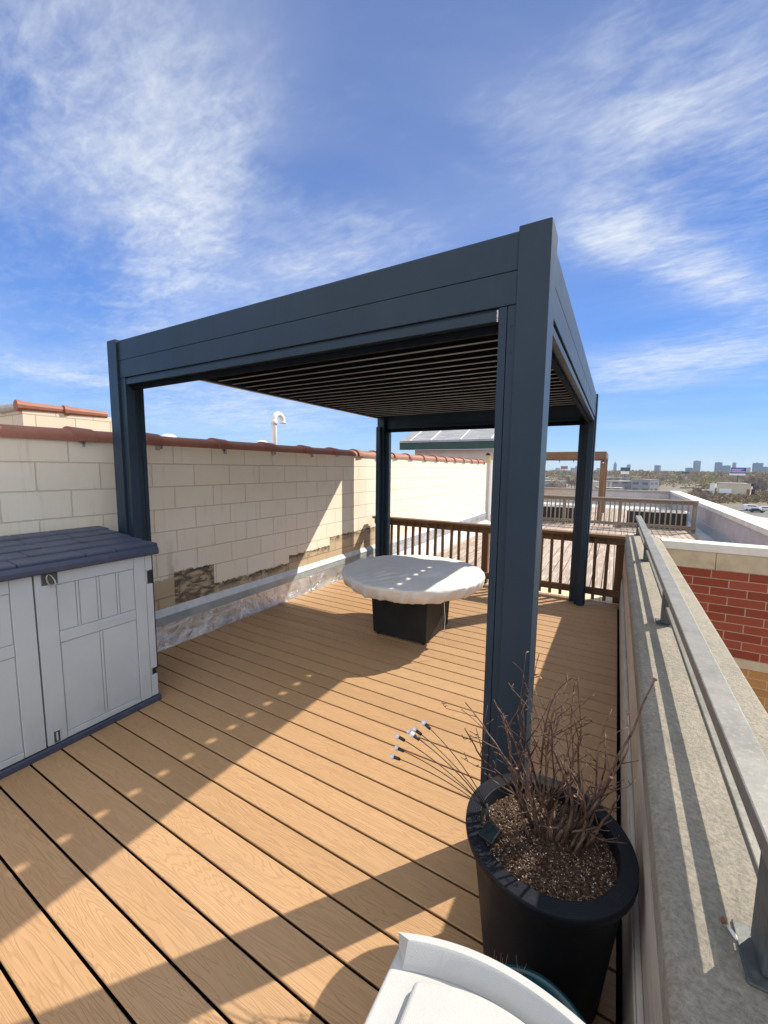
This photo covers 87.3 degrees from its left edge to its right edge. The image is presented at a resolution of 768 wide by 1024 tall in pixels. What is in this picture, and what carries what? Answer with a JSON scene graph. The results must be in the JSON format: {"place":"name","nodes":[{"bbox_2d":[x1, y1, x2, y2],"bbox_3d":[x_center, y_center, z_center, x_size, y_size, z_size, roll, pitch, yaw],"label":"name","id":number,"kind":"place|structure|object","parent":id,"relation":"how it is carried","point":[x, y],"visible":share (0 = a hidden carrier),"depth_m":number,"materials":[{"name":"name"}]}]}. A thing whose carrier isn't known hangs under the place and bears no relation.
{"place":"outdoors","nodes":[
{"label":"outdoors","id":0,"kind":"place"},
{"bbox_2d":[0,0,767,471],"label":"sky","id":1,"kind":"structure","parent":0,"point":[164,163],"materials":[{"name":"blue"}]},
{"bbox_2d":[400,429,493,521],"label":"shingled house","id":2,"kind":"structure","parent":0,"point":[478,444],"depth_m":14.76,"materials":[{"name":"pale siding"},{"name":"grey asphalt shingle"},{"name":"dark green painted metal"}]},
{"bbox_2d":[486,453,491,520],"bbox_3d":[3.252,-0.741,12.611,0.185,2.210,0.150,4,7,30],"label":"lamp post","id":3,"kind":"object","parent":2,"relation":"attached to","point":[488,456],"visible":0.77,"depth_m":12.57,"materials":[{"name":"metal"}]},
{"bbox_2d":[595,487,624,489],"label":"building","id":4,"kind":"structure","parent":0,"point":[619,488],"depth_m":272.48,"materials":[{"name":"concrete"}]},
{"bbox_2d":[631,478,659,490],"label":"building","id":5,"kind":"structure","parent":0,"point":[645,484],"depth_m":272.16,"materials":[{"name":"concrete"}]},
{"bbox_2d":[545,470,767,509],"bbox_3d":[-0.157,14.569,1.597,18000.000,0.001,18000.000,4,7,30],"label":"ground","id":6,"kind":"structure","parent":0,"point":[664,487],"depth_m":336.54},
{"bbox_2d":[545,480,566,487],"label":"building","id":7,"kind":"structure","parent":6,"relation":"on","point":[547,482],"depth_m":319.37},
{"bbox_2d":[555,481,564,487],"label":"city tree","id":8,"kind":"object","parent":6,"relation":"on","point":[558,484],"visible":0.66,"depth_m":241.86,"materials":[{"name":"brown plant"}]},
{"bbox_2d":[592,481,611,488],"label":"building","id":9,"kind":"structure","parent":6,"relation":"on","point":[595,483],"depth_m":293.91,"materials":[{"name":"concrete"}]},
{"bbox_2d":[606,481,630,489],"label":"building","id":10,"kind":"structure","parent":6,"relation":"on","point":[626,485],"depth_m":287.50,"materials":[{"name":"grey concrete"}]},
{"bbox_2d":[609,477,631,480],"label":"building","id":11,"kind":"structure","parent":6,"relation":"on","point":[621,478],"depth_m":396.75,"materials":[{"name":"concrete"}]},
{"bbox_2d":[620,467,629,477],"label":"billboard","id":12,"kind":"object","parent":6,"relation":"on","point":[624,470],"visible":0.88,"depth_m":478.66,"materials":[{"name":"paint"}]},
{"bbox_2d":[545,469,767,488],"bbox_3d":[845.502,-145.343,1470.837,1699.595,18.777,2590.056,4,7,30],"label":"woods","id":13,"kind":"object","parent":6,"relation":"on","point":[698,474],"visible":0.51,"depth_m":592.56,"materials":[{"name":"brown plant"}]},
{"bbox_2d":[687,489,697,494],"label":"city tree","id":14,"kind":"object","parent":6,"relation":"on","point":[690,493],"visible":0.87,"depth_m":213.16,"materials":[{"name":"brown plant"}]},
{"bbox_2d":[619,535,767,1023],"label":"parapet wall","id":15,"kind":"structure","parent":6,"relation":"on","point":[681,961],"depth_m":1.06,"materials":[{"name":"concrete"}]},
{"bbox_2d":[634,515,767,992],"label":"metal railing","id":16,"kind":"object","parent":15,"relation":"on","point":[741,759],"visible":1,"depth_m":0.93,"materials":[{"name":"metal"}]},
{"bbox_2d":[696,492,706,499],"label":"city tree","id":17,"kind":"object","parent":6,"relation":"on","point":[699,495],"visible":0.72,"depth_m":172.53,"materials":[{"name":"brown plant"}]},
{"bbox_2d":[660,537,767,713],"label":"brick wall","id":18,"kind":"structure","parent":6,"relation":"on","point":[727,583],"depth_m":4.66,"materials":[{"name":"brick"}]},
{"bbox_2d":[669,491,767,545],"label":"terrace parapet","id":19,"kind":"structure","parent":6,"relation":"on","point":[717,522],"depth_m":9.46,"materials":[{"name":"white paint"}]},
{"bbox_2d":[729,468,746,481],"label":"billboard","id":20,"kind":"object","parent":6,"relation":"on","point":[734,471],"visible":0.94,"depth_m":389.80,"materials":[{"name":"paint"}]},
{"bbox_2d":[654,465,660,470],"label":"tower block","id":21,"kind":"structure","parent":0,"point":[657,467],"depth_m":2473.98,"materials":[{"name":"grey concrete"}]},
{"bbox_2d":[693,460,700,471],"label":"tower block","id":22,"kind":"structure","parent":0,"point":[696,465],"depth_m":2357.68,"materials":[{"name":"grey concrete"}]},
{"bbox_2d":[714,462,722,471],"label":"tower block","id":23,"kind":"structure","parent":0,"point":[718,466],"depth_m":2223.24,"materials":[{"name":"grey concrete"}]},
{"bbox_2d":[683,492,767,503],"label":"dirt bank","id":24,"kind":"structure","parent":0,"point":[764,502],"depth_m":192.07,"materials":[{"name":"brown soil"}]},
{"bbox_2d":[709,483,716,494],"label":"building","id":25,"kind":"structure","parent":24,"relation":"on","point":[713,486],"depth_m":232.63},
{"bbox_2d":[693,489,767,503],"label":"scrub","id":26,"kind":"object","parent":24,"relation":"on","point":[757,496],"visible":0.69,"depth_m":196.59,"materials":[{"name":"brown plant"}]},
{"bbox_2d":[717,482,754,495],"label":"building","id":27,"kind":"structure","parent":24,"relation":"on","point":[735,488],"depth_m":225.68,"materials":[{"name":"beige brick"}]},
{"bbox_2d":[752,481,762,489],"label":"city tree","id":28,"kind":"object","parent":24,"relation":"on","point":[755,487],"visible":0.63,"depth_m":276.45,"materials":[{"name":"brown plant"}]},
{"bbox_2d":[760,482,767,490],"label":"city tree","id":29,"kind":"object","parent":24,"relation":"on","point":[764,488],"visible":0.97,"depth_m":273.69,"materials":[{"name":"brown plant"}]},
{"bbox_2d":[722,465,730,471],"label":"tower block","id":30,"kind":"structure","parent":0,"point":[726,468],"depth_m":2277.06,"materials":[{"name":"grey concrete"}]},
{"bbox_2d":[726,505,767,517],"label":"road","id":31,"kind":"structure","parent":0,"point":[760,514],"depth_m":146.00,"materials":[{"name":"grey asphalt"}]},
{"bbox_2d":[742,504,761,509],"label":"parked van","id":32,"kind":"object","parent":31,"relation":"on","point":[745,506],"visible":0.73,"depth_m":152.35,"materials":[{"name":"white paint"}]},
{"bbox_2d":[748,508,764,512],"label":"parked car","id":33,"kind":"object","parent":31,"relation":"on","point":[755,510],"visible":1,"depth_m":145.84,"materials":[{"name":"paint"}]},
{"bbox_2d":[752,462,763,471],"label":"tower block","id":34,"kind":"structure","parent":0,"point":[756,466],"depth_m":2048.69,"materials":[{"name":"grey concrete"}]},
{"bbox_2d":[760,467,767,471],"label":"tower block","id":35,"kind":"structure","parent":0,"point":[763,469],"depth_m":1886.21,"materials":[{"name":"grey concrete"}]},
{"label":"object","id":36,"kind":"object","parent":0,"visible":0},
{"bbox_2d":[0,399,111,431],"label":"stair bulkhead","id":37,"kind":"object","parent":36,"relation":"on","point":[19,412],"visible":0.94,"depth_m":4.91,"materials":[{"name":"brick"}]},
{"bbox_2d":[161,434,175,436],"bbox_3d":[-2.317,-0.443,4.364,0.170,0.795,0.170,4,7,30],"label":"roof vent","id":38,"kind":"object","parent":36,"relation":"on","point":[169,435],"visible":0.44,"depth_m":4.27,"materials":[{"name":"white metal"}]},
{"bbox_2d":[0,424,486,651],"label":"block wall","id":39,"kind":"structure","parent":36,"relation":"on","point":[240,530],"depth_m":4.27,"materials":[{"name":"paint"}]},
{"bbox_2d":[271,412,285,444],"bbox_3d":[-1.497,-0.805,5.749,0.085,1.231,0.254,4,7,30],"label":"vent pipe","id":40,"kind":"object","parent":36,"relation":"on","point":[275,415],"visible":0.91,"depth_m":5.62,"materials":[{"name":"white metal"}]},
{"bbox_2d":[0,609,621,1023],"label":"deck underlay","id":41,"kind":"object","parent":36,"relation":"on","point":[224,1017],"depth_m":1.51,"materials":[{"name":"black"}]},
{"bbox_2d":[0,579,616,1023],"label":"deck","id":42,"kind":"structure","parent":41,"relation":"on","point":[296,715],"depth_m":1.92,"materials":[{"name":"brown wood"}]},
{"bbox_2d":[0,526,161,779],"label":"storage shed","id":43,"kind":"structure","parent":42,"relation":"on","point":[78,658],"depth_m":2.40,"materials":[{"name":"grey plastic"}]},
{"bbox_2d":[0,577,45,769],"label":"door","id":44,"kind":"structure","parent":43,"relation":"in","point":[22,727],"depth_m":2.17,"materials":[{"name":"grey plastic"}]},
{"bbox_2d":[32,556,151,746],"bbox_3d":[-1.775,0.821,2.513,0.055,1.007,0.596,4,7,30],"label":"door","id":45,"kind":"structure","parent":43,"relation":"in","point":[92,621],"depth_m":2.47,"materials":[{"name":"grey plastic"}]},
{"bbox_2d":[107,217,598,784],"bbox_3d":[0.287,-0.042,3.970,3.034,2.540,3.926,4,7,30],"label":"louvred pergola","id":46,"kind":"object","parent":42,"relation":"on","point":[481,335],"visible":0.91,"depth_m":1.96,"materials":[{"name":"grey metal"}]},
{"bbox_2d":[372,598,448,644],"bbox_3d":[0.286,0.908,4.124,1.280,0.618,1.280,4,7,30],"label":"fire table","id":47,"kind":"object","parent":42,"relation":"on","point":[422,624],"visible":0.23,"depth_m":3.88,"materials":[{"name":"black plastic"}]},
{"bbox_2d":[341,555,484,643],"bbox_3d":[0.285,0.824,4.116,1.438,0.547,1.428,4,7,30],"label":"table cover","id":48,"kind":"object","parent":47,"relation":"on","point":[415,579],"visible":1,"depth_m":3.75,"materials":[{"name":"beige fabric"}]},
{"bbox_2d":[364,932,584,1023],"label":"chair","id":49,"kind":"object","parent":42,"relation":"on","point":[429,980],"visible":1,"depth_m":0.76,"materials":[{"name":"plastic"}]},
{"bbox_2d":[482,949,586,1023],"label":"teal pot","id":50,"kind":"object","parent":42,"relation":"on","point":[547,985],"visible":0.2,"depth_m":1.07,"materials":[{"name":"ceramic"}]},
{"bbox_2d":[484,583,618,607],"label":"kerb","id":51,"kind":"structure","parent":42,"relation":"on","point":[566,594],"depth_m":5.34,"materials":[{"name":"beige concrete"}]},
{"bbox_2d":[372,516,625,603],"bbox_3d":[1.396,0.620,5.838,3.565,0.900,0.203,4,7,30],"label":"wooden railing","id":52,"kind":"object","parent":51,"relation":"on","point":[617,540],"visible":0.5,"depth_m":5.41,"materials":[{"name":"wood"}]},
{"bbox_2d":[466,773,639,1023],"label":"round planter","id":53,"kind":"object","parent":42,"relation":"on","point":[554,912],"visible":0.7,"depth_m":1.18,"materials":[{"name":"black plastic"}]},
{"bbox_2d":[390,720,501,846],"bbox_3d":[0.207,0.916,1.384,0.421,0.319,0.101,5,8,38],"label":"solar garden light","id":54,"kind":"object","parent":53,"relation":"in","point":[489,833],"visible":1,"depth_m":1.37,"materials":[{"name":"black plastic"}]},
{"bbox_2d":[441,651,656,854],"bbox_3d":[0.521,0.740,1.271,0.585,0.681,0.433,0,6,-8],"label":"bare shrub","id":55,"kind":"object","parent":53,"relation":"on","point":[546,822],"visible":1,"depth_m":1.29,"materials":[{"name":"brown plant"}]},
{"bbox_3d":[3.208,6.613,16.281,14.245,12.690,17.720,4,7,30],"label":"neighbour building","id":56,"kind":"object","parent":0,"visible":0},
{"bbox_2d":[544,487,669,506],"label":"end parapet","id":57,"kind":"structure","parent":56,"relation":"on","point":[641,494],"depth_m":20.26,"materials":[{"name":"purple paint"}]},
{"bbox_2d":[544,501,716,608],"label":"terrace roof","id":58,"kind":"structure","parent":56,"relation":"on","point":[702,535],"depth_m":13.55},
{"bbox_2d":[393,520,490,555],"bbox_3d":[1.796,0.604,9.700,0.476,0.140,6.400,4,7,30],"label":"roof strip","id":59,"kind":"object","parent":58,"relation":"on","point":[446,541],"visible":0.29,"depth_m":8.83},
{"bbox_2d":[431,507,703,589],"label":"terrace deck","id":60,"kind":"structure","parent":58,"relation":"on","point":[654,532],"depth_m":8.44,"materials":[{"name":"beige wood"}]},
{"bbox_2d":[543,503,573,521],"bbox_3d":[5.618,-0.029,13.279,1.790,0.601,0.540,4,7,30],"label":"planter box","id":61,"kind":"object","parent":60,"relation":"on","point":[557,511],"visible":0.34,"depth_m":13.02,"materials":[{"name":"black plastic"}]},
{"bbox_2d":[546,451,608,520],"bbox_3d":[6.504,-1.077,15.291,3.355,2.265,3.040,4,7,30],"label":"timber pergola","id":62,"kind":"object","parent":60,"relation":"on","point":[571,456],"visible":0.48,"depth_m":13.47,"materials":[{"name":"brown wood"}]},
{"bbox_2d":[543,495,698,532],"bbox_3d":[6.082,-0.014,12.060,5.255,0.905,0.203,4,7,30],"label":"wooden railing","id":63,"kind":"object","parent":60,"relation":"on","point":[618,523],"visible":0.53,"depth_m":11.48,"materials":[{"name":"wood"}]},
{"bbox_2d":[626,507,689,529],"bbox_3d":[8.034,0.144,11.894,1.510,0.610,0.540,4,7,30],"label":"planter box","id":64,"kind":"object","parent":60,"relation":"on","point":[662,518],"visible":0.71,"depth_m":11.67,"materials":[{"name":"black plastic"}]}
]}

